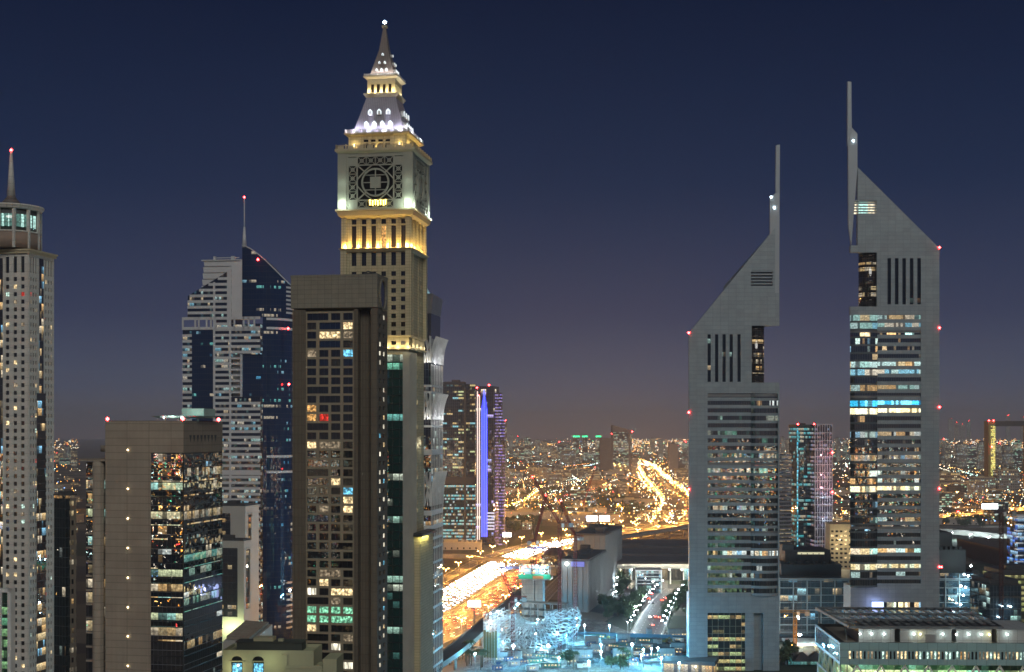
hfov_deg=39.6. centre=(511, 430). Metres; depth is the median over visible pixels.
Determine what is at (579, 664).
site cabin
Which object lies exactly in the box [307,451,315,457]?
window
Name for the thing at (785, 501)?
banded tower
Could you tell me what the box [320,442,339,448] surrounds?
window
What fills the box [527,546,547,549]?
road sign gantry
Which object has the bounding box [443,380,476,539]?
dark office tower
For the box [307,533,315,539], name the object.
window
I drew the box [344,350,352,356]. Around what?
window
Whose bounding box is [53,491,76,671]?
glass block
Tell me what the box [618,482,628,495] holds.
apartment block
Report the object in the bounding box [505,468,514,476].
apartment block
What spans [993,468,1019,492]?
apartment block
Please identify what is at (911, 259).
slot window
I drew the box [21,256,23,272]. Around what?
window
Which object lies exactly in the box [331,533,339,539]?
window
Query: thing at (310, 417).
window
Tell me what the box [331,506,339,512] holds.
window
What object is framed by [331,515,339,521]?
window
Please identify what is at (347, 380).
window
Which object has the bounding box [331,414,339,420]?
window
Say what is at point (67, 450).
skyline tower
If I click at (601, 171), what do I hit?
sky
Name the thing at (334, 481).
window
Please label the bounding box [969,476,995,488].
apartment block
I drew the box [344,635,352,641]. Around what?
window
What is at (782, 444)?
skyline tower
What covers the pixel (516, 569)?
kerb
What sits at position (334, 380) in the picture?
window
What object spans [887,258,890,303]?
slot window
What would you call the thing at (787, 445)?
skyline tower
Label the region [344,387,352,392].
window
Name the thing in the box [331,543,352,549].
window
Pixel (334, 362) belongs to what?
window
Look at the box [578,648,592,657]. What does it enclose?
site cabin
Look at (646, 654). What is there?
site cabin
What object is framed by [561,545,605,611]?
ribbed block
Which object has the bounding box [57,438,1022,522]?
city lights
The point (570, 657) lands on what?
tree
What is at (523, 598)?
tower crane
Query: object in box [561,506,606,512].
warehouse
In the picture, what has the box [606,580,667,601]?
car park
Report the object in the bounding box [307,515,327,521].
window
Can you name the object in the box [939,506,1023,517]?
flyover
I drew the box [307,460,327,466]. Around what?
window
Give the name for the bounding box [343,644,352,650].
window
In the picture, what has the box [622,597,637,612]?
tree
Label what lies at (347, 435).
window
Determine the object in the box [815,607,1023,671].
gateway building
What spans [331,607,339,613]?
window
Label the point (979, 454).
skyline tower
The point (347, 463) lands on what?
window
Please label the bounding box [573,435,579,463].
green topped tower
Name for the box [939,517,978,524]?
warehouse
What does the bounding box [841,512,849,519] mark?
villa
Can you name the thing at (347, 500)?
window
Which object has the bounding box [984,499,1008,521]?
office block
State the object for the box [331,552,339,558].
window
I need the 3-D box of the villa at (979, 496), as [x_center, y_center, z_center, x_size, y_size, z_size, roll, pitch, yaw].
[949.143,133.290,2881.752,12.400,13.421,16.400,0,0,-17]
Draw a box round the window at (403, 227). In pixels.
[401,225,405,246]
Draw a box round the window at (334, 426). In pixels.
[331,423,339,429]
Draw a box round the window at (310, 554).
[307,551,327,557]
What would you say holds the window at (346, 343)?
in the stone tower at (339, 463)
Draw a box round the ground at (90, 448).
[54,439,1023,671]
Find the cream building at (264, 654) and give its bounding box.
[223,636,342,671]
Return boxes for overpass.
[443,554,536,565]
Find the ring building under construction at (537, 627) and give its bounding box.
[471,600,580,658]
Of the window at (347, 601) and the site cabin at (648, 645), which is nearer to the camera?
the window at (347, 601)
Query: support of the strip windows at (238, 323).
in the striped tower at (237, 375)
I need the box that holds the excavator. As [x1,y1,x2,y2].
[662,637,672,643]
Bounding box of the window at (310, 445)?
[307,442,315,448]
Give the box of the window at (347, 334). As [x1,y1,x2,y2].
[344,331,352,337]
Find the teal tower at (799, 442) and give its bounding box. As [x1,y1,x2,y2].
[789,423,814,545]
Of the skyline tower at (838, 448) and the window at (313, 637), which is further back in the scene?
the skyline tower at (838, 448)
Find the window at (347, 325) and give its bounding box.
[344,322,352,328]
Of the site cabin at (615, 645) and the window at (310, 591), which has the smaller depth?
the window at (310, 591)
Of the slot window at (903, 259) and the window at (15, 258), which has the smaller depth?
the window at (15, 258)
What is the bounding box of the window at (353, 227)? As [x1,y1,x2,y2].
[352,226,355,247]
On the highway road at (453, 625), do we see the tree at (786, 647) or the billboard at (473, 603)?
the billboard at (473, 603)
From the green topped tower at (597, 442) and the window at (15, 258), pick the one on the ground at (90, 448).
the green topped tower at (597, 442)
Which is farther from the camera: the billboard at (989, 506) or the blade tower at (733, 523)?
the billboard at (989, 506)
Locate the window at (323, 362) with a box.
[320,359,327,365]
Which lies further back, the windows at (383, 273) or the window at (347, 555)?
the windows at (383, 273)
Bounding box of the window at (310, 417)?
[307,414,315,420]
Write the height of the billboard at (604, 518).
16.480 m
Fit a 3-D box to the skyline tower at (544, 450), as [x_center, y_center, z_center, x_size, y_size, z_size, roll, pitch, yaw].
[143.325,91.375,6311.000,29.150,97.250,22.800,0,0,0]
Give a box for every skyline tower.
[65,445,70,463]
[71,450,76,466]
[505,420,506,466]
[509,434,512,449]
[524,437,529,462]
[535,439,539,460]
[541,441,547,460]
[650,438,654,453]
[658,439,662,457]
[682,441,687,463]
[781,436,784,452]
[786,439,788,452]
[835,437,840,461]
[842,439,847,458]
[941,438,944,465]
[945,444,950,463]
[948,418,953,445]
[954,422,958,443]
[955,442,966,468]
[959,424,964,442]
[966,421,970,443]
[967,444,975,467]
[976,441,983,469]
[995,443,1001,465]
[1002,445,1012,467]
[1005,415,1009,444]
[1013,441,1021,468]
[1020,416,1023,445]
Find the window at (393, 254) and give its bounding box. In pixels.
[391,252,395,264]
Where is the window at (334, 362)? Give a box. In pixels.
[331,359,339,365]
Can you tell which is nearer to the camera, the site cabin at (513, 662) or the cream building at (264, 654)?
the cream building at (264, 654)
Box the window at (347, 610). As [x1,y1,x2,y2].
[344,607,352,613]
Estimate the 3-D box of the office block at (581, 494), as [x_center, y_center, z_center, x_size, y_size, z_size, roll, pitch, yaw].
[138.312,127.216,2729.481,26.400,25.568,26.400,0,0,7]
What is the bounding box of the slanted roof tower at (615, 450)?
[599,425,632,472]
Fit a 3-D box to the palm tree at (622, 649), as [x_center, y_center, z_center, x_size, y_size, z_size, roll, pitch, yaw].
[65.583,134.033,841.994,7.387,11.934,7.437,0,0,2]
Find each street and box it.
[443,638,781,648]
[515,491,539,509]
[630,588,679,639]
[939,526,1006,527]
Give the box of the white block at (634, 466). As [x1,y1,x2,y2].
[631,456,637,477]
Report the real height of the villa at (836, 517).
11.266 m
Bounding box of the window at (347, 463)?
[344,460,352,466]
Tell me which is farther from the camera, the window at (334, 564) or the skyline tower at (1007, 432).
the skyline tower at (1007, 432)
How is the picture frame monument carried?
on the ground at (90, 448)
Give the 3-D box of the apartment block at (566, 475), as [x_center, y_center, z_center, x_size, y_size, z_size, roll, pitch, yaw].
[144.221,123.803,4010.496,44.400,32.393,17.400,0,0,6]
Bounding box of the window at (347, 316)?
[344,313,352,319]
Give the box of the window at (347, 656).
[343,653,352,659]
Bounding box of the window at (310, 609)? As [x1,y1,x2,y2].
[307,606,315,612]
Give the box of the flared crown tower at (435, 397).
[424,289,447,671]
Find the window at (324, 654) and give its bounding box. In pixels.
[322,652,328,658]
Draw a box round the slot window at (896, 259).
[895,258,897,303]
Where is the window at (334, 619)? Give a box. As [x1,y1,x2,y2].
[331,616,352,622]
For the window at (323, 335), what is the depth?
524.61 m
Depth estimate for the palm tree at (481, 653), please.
832.66 m
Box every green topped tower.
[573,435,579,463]
[582,435,587,463]
[596,435,600,451]
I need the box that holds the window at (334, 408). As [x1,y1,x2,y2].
[331,405,339,411]
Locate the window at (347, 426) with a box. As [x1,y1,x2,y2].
[344,423,352,429]
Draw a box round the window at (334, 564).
[331,561,352,567]
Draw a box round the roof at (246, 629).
[223,620,271,648]
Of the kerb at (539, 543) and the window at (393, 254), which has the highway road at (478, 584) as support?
the kerb at (539, 543)
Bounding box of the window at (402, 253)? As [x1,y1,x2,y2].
[401,252,404,264]
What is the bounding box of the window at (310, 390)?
[307,387,327,393]
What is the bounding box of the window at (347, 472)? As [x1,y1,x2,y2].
[344,469,352,475]
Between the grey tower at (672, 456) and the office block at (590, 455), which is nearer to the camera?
the grey tower at (672, 456)
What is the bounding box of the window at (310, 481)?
[307,478,327,484]
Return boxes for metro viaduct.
[442,525,687,669]
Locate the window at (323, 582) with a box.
[320,579,327,585]
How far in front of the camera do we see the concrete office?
393.51 m
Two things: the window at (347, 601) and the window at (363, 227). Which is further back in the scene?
the window at (363, 227)
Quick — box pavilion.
[644,656,718,671]
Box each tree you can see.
[462,640,475,663]
[463,650,473,665]
[474,648,487,667]
[475,652,486,669]
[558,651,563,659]
[564,649,573,664]
[568,651,579,668]
[597,594,606,606]
[602,595,615,608]
[603,605,613,610]
[603,610,612,617]
[604,655,617,667]
[610,605,621,615]
[612,601,621,615]
[614,600,621,610]
[615,570,630,580]
[615,584,624,590]
[615,587,623,595]
[617,647,628,666]
[617,655,627,669]
[620,594,631,600]
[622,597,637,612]
[623,607,632,619]
[624,653,633,667]
[630,591,644,608]
[632,598,640,614]
[638,584,648,594]
[660,608,672,618]
[661,603,670,610]
[666,593,675,606]
[673,602,680,611]
[675,591,686,602]
[675,596,684,604]
[779,645,791,663]
[779,649,792,664]
[782,639,798,651]
[942,517,950,524]
[960,519,968,526]
[984,514,992,522]
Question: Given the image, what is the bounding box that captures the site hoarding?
[566,631,686,638]
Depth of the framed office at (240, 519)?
858.74 m
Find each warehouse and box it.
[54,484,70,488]
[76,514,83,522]
[443,538,481,549]
[505,477,511,481]
[505,488,525,492]
[505,509,558,518]
[559,511,619,523]
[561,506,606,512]
[600,470,623,474]
[604,475,629,478]
[607,481,634,486]
[613,497,650,505]
[670,479,687,484]
[833,489,849,494]
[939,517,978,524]
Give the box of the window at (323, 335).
[320,332,339,338]
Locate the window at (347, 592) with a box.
[331,588,352,595]
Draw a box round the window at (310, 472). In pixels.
[307,469,327,475]
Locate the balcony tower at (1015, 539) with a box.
[1007,514,1023,564]
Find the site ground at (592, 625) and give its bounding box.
[463,616,686,671]
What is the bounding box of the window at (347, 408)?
[344,405,352,411]
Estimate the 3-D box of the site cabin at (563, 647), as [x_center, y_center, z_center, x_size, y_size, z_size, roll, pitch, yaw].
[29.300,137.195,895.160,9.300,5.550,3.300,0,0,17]
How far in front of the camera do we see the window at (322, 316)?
525.38 m
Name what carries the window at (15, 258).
in the residential tower at (26, 417)
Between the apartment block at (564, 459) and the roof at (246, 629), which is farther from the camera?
the apartment block at (564, 459)
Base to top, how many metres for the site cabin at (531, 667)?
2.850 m
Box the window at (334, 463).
[331,460,339,466]
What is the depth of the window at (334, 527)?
524.23 m
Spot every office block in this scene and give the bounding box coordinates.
[59,457,69,463]
[509,449,517,456]
[519,446,531,460]
[558,443,566,457]
[567,505,584,512]
[570,485,584,500]
[577,490,590,503]
[587,451,595,460]
[594,451,598,464]
[640,443,646,450]
[833,453,835,465]
[939,490,951,512]
[946,482,966,504]
[966,568,981,573]
[969,572,1021,621]
[983,563,1023,622]
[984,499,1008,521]
[987,488,1002,500]
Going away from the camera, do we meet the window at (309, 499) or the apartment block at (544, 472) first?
the window at (309, 499)
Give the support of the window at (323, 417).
in the stone tower at (339, 463)
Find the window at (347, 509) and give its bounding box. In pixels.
[344,506,352,512]
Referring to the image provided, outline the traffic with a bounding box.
[458,538,573,580]
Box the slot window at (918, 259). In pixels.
[917,258,919,303]
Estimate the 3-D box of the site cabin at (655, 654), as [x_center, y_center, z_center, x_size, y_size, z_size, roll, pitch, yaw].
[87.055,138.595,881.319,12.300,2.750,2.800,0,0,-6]
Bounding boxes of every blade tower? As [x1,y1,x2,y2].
[687,145,779,670]
[843,81,940,618]
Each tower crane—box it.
[502,574,526,655]
[527,495,546,573]
[532,476,573,652]
[559,500,583,638]
[580,467,595,503]
[779,600,809,645]
[957,499,1016,619]
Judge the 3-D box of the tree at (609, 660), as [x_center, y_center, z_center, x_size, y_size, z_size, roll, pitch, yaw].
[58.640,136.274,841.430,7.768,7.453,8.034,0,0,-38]
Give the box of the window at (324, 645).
[307,643,327,649]
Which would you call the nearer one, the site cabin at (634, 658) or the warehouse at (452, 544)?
the site cabin at (634, 658)
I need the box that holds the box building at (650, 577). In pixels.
[635,567,661,592]
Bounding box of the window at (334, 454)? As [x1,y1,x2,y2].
[331,451,339,457]
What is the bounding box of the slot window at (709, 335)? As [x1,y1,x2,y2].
[708,334,710,381]
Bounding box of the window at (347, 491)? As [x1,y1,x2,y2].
[344,488,352,494]
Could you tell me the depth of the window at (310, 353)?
525.89 m
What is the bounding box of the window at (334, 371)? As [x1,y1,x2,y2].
[331,368,339,374]
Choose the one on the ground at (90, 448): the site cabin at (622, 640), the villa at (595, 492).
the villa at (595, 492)
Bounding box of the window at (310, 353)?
[307,350,315,356]
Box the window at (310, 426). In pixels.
[307,423,327,429]
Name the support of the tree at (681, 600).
on the ground at (90, 448)
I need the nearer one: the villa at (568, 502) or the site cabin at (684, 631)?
the site cabin at (684, 631)
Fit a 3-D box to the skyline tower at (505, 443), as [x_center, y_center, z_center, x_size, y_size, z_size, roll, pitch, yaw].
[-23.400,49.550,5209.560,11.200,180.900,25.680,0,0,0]
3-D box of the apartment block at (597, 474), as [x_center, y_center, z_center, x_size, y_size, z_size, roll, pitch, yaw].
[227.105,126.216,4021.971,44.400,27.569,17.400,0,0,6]
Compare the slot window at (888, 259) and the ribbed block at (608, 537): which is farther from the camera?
the ribbed block at (608, 537)
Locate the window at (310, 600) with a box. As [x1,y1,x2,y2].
[307,597,327,603]
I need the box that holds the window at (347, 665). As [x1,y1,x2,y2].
[344,662,352,668]
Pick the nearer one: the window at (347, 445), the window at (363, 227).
the window at (347, 445)
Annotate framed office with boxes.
[222,500,258,620]
[222,535,251,671]
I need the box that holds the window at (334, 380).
[331,377,339,383]
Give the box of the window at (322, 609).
[320,607,327,612]
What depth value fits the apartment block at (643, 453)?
7605.40 m
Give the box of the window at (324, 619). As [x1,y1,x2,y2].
[320,616,327,622]
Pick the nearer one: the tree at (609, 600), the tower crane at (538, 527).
the tower crane at (538, 527)
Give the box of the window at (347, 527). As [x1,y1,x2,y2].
[344,524,352,530]
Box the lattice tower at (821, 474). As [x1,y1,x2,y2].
[810,424,832,547]
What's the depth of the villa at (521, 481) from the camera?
3785.82 m
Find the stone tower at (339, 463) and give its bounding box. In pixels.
[290,271,387,671]
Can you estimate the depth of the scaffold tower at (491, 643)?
859.31 m
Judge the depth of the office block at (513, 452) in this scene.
7673.98 m
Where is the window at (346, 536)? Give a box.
[344,534,352,540]
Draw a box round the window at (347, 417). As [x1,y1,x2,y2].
[344,414,352,420]
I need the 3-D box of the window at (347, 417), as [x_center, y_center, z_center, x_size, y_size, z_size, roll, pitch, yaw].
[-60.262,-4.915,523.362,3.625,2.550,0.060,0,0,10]
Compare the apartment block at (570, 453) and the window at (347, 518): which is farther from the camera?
the apartment block at (570, 453)
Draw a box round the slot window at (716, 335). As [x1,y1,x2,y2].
[715,334,717,381]
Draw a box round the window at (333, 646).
[331,643,339,649]
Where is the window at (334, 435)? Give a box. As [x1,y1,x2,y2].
[331,432,339,438]
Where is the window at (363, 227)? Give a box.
[362,226,365,247]
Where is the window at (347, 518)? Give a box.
[344,515,352,521]
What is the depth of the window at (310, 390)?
525.38 m
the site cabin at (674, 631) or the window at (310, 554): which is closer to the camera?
the window at (310, 554)
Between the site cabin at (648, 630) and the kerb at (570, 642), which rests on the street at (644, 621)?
the site cabin at (648, 630)
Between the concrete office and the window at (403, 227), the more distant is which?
the window at (403, 227)
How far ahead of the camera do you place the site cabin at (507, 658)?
864.58 m
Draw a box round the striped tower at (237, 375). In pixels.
[182,196,294,638]
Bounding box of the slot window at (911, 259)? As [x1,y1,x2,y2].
[910,258,912,303]
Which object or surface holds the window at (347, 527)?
in the stone tower at (339, 463)
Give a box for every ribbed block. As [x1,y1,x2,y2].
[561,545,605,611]
[574,523,621,592]
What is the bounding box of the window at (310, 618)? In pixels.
[307,615,315,621]
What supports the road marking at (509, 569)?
on the highway road at (478, 584)
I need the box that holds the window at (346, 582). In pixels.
[344,580,352,585]
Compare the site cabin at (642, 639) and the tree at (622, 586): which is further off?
the tree at (622, 586)
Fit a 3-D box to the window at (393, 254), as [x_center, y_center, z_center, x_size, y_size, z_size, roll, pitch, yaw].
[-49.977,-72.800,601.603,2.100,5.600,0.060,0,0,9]
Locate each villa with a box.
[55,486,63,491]
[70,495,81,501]
[517,479,526,483]
[522,520,531,529]
[557,482,566,486]
[564,500,574,504]
[571,520,584,527]
[591,490,601,495]
[596,518,606,523]
[637,513,645,519]
[644,510,654,516]
[833,514,842,520]
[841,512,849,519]
[975,493,984,499]
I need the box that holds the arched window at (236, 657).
[232,656,241,671]
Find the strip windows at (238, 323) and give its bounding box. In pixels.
[183,269,262,620]
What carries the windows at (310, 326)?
in the stone tower at (339, 463)
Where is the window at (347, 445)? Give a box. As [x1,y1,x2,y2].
[343,442,352,448]
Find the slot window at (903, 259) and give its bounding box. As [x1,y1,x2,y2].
[902,258,905,303]
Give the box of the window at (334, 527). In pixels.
[331,524,339,530]
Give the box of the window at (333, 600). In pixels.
[331,598,339,604]
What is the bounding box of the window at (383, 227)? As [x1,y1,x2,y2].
[382,226,385,247]
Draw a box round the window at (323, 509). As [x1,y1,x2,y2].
[320,506,327,512]
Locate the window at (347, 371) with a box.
[344,368,352,374]
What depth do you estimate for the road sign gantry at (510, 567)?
1439.56 m
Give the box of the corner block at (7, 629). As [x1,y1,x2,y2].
[0,588,14,671]
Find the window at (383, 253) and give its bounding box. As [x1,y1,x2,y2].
[381,252,385,265]
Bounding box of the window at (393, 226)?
[392,225,395,246]
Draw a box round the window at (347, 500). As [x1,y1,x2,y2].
[343,497,352,503]
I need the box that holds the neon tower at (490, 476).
[476,386,504,544]
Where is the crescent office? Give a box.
[779,530,972,645]
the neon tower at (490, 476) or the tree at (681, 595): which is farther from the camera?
the neon tower at (490, 476)
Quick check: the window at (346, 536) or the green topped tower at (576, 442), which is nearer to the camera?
the window at (346, 536)
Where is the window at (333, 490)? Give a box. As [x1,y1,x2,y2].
[331,488,339,493]
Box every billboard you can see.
[467,600,480,624]
[503,532,511,547]
[587,515,596,520]
[599,515,609,522]
[981,503,997,524]
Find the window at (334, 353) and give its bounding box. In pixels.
[331,350,339,356]
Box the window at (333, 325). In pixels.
[320,322,339,328]
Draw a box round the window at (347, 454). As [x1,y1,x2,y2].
[344,451,352,457]
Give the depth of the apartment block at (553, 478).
3571.04 m
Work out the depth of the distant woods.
4567.62 m
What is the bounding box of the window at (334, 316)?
[331,313,339,319]
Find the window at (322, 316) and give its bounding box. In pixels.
[307,313,327,319]
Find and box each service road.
[443,518,683,582]
[459,504,849,656]
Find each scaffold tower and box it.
[482,613,499,662]
[489,604,507,650]
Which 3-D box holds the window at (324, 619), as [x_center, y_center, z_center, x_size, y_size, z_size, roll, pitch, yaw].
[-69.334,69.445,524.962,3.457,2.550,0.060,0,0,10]
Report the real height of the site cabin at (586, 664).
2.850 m
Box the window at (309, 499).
[307,496,327,503]
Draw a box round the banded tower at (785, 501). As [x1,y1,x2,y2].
[779,453,791,543]
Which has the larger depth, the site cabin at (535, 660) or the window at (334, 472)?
the site cabin at (535, 660)
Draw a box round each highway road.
[443,499,849,612]
[443,500,849,642]
[638,462,687,525]
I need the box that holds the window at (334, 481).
[331,478,339,484]
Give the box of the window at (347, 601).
[343,598,352,604]
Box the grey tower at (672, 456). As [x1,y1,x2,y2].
[668,442,678,472]
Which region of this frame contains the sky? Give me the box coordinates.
[0,0,1023,438]
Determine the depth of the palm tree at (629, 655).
840.56 m
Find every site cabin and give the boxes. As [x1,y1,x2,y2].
[492,651,507,660]
[492,664,502,669]
[504,656,512,660]
[507,649,521,657]
[508,660,519,665]
[517,659,526,662]
[520,647,535,657]
[523,658,542,662]
[526,665,537,669]
[528,645,542,652]
[532,653,552,657]
[541,662,560,667]
[542,644,554,652]
[549,654,561,659]
[551,644,565,650]
[563,654,578,662]
[576,661,582,667]
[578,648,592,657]
[582,662,590,666]
[584,635,597,643]
[586,641,595,645]
[588,633,605,637]
[591,643,605,652]
[601,638,615,647]
[609,643,625,647]
[612,647,627,656]
[616,633,629,641]
[618,639,627,641]
[619,645,633,655]
[627,660,637,665]
[629,657,638,661]
[634,646,645,650]
[636,638,649,641]
[639,652,648,657]
[641,643,652,647]
[644,652,659,656]
[646,627,651,633]
[657,638,661,643]
[659,647,674,656]
[668,628,681,634]
[671,642,685,651]
[673,636,683,641]
[675,649,681,653]
[682,628,686,634]
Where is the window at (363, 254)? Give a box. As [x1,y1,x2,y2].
[362,253,365,265]
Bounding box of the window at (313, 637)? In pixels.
[307,634,327,640]
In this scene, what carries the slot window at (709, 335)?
in the blade tower at (733, 523)
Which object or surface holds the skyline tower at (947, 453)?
on the ground at (90, 448)
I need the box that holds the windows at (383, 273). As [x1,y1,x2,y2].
[352,140,385,275]
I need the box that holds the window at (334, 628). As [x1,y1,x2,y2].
[331,625,352,631]
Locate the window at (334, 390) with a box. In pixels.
[331,387,339,393]
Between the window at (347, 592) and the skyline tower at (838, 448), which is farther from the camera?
the skyline tower at (838, 448)
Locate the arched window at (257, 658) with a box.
[253,656,263,671]
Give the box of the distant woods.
[505,456,1022,527]
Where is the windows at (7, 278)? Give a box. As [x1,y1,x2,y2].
[6,277,48,671]
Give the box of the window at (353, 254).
[352,253,355,265]
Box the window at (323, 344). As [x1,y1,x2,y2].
[320,341,339,347]
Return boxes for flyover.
[622,521,687,538]
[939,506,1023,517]
[939,528,1006,537]
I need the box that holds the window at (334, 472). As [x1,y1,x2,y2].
[331,469,339,475]
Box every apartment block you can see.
[54,452,62,461]
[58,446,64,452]
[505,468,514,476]
[510,471,522,480]
[528,467,538,479]
[539,467,551,480]
[543,459,555,465]
[547,473,562,486]
[551,452,557,459]
[554,465,567,471]
[555,469,570,480]
[559,455,569,464]
[560,449,575,464]
[569,468,580,477]
[577,470,594,480]
[587,479,606,490]
[589,471,599,479]
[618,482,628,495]
[640,451,647,456]
[665,447,667,456]
[674,468,687,479]
[939,471,960,482]
[939,483,945,490]
[959,480,969,493]
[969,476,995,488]
[970,480,989,497]
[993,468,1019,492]
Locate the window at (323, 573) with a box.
[320,570,339,576]
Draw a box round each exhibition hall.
[617,539,687,583]
[956,538,1006,565]
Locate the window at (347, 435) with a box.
[344,432,352,438]
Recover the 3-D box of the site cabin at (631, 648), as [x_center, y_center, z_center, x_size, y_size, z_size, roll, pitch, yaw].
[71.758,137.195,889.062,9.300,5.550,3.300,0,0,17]
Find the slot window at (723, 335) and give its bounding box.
[722,334,725,381]
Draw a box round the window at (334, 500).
[331,497,339,503]
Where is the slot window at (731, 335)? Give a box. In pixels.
[730,334,732,381]
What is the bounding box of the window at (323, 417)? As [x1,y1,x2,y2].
[320,414,327,420]
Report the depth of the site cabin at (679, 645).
902.89 m
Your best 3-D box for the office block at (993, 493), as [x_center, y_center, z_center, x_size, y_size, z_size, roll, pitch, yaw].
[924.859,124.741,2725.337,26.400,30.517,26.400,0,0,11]
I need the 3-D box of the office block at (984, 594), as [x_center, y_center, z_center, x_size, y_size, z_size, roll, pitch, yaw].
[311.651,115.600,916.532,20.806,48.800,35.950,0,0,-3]
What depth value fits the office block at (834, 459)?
5741.10 m
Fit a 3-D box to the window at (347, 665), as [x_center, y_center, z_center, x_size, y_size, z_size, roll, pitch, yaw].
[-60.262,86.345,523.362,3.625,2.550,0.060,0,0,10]
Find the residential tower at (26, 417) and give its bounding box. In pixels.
[0,149,57,671]
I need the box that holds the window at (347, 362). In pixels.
[344,359,352,365]
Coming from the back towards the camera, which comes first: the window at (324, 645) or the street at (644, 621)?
the street at (644, 621)
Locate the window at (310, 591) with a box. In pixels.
[307,588,315,594]
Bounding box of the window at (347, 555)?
[344,552,352,558]
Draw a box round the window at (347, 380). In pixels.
[344,377,352,383]
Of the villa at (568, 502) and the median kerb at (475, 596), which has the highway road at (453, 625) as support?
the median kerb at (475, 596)
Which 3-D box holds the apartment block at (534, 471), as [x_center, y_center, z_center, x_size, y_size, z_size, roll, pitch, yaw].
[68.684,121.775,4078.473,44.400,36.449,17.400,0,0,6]
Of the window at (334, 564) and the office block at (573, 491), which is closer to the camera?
the window at (334, 564)
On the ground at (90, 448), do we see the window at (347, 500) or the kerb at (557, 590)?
the kerb at (557, 590)
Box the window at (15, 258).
[14,256,16,272]
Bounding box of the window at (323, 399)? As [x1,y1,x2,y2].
[320,396,339,402]
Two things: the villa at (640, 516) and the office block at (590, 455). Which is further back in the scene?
the office block at (590, 455)
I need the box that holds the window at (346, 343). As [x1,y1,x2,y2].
[343,341,352,347]
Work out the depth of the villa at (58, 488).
3255.67 m
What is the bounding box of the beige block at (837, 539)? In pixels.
[825,522,849,568]
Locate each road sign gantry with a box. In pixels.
[499,566,520,568]
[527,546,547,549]
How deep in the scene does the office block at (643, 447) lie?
9955.19 m
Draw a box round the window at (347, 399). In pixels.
[343,396,352,402]
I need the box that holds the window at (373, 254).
[372,253,375,265]
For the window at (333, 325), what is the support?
in the stone tower at (339, 463)
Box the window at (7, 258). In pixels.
[6,257,8,272]
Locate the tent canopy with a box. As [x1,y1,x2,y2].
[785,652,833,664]
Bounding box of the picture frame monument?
[984,420,1023,490]
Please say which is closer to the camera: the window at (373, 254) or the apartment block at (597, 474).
the window at (373, 254)
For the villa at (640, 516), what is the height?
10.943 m
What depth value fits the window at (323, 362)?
524.99 m
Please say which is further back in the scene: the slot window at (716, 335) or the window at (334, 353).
the slot window at (716, 335)
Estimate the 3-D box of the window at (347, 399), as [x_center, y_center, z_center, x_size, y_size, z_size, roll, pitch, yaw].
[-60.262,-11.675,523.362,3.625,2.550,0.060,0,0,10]
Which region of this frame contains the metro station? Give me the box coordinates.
[541,547,566,575]
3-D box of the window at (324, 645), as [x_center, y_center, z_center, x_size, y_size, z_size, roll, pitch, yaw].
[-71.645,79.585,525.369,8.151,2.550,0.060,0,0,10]
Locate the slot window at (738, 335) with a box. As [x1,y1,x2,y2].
[737,334,739,381]
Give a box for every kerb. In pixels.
[443,499,833,613]
[443,500,847,617]
[443,500,848,643]
[443,517,682,583]
[444,504,844,666]
[473,640,781,649]
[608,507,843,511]
[630,588,673,632]
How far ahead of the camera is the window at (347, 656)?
523.33 m
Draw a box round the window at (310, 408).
[307,405,315,411]
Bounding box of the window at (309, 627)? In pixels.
[307,625,315,630]
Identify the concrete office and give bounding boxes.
[79,409,222,671]
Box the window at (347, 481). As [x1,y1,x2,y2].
[344,478,352,484]
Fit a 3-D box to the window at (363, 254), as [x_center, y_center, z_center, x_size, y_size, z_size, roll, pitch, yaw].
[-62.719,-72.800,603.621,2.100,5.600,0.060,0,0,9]
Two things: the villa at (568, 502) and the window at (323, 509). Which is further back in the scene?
the villa at (568, 502)
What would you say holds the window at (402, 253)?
in the clock tower at (385, 162)
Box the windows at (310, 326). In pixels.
[307,314,383,671]
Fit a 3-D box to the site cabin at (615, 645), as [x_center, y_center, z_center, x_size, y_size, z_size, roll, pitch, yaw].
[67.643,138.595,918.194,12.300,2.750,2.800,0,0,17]
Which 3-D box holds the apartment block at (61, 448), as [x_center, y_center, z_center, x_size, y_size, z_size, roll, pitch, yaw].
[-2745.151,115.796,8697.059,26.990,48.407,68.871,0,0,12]
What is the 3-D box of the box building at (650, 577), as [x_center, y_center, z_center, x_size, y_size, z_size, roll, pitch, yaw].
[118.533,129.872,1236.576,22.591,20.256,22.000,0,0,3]
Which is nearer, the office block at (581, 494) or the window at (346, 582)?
the window at (346, 582)
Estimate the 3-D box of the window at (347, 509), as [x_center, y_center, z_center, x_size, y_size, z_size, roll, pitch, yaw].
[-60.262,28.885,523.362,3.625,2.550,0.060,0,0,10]
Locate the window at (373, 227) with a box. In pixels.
[372,226,375,247]
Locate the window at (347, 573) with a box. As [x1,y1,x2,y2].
[344,570,352,576]
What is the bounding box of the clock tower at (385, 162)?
[335,21,435,671]
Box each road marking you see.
[443,499,843,611]
[444,535,652,639]

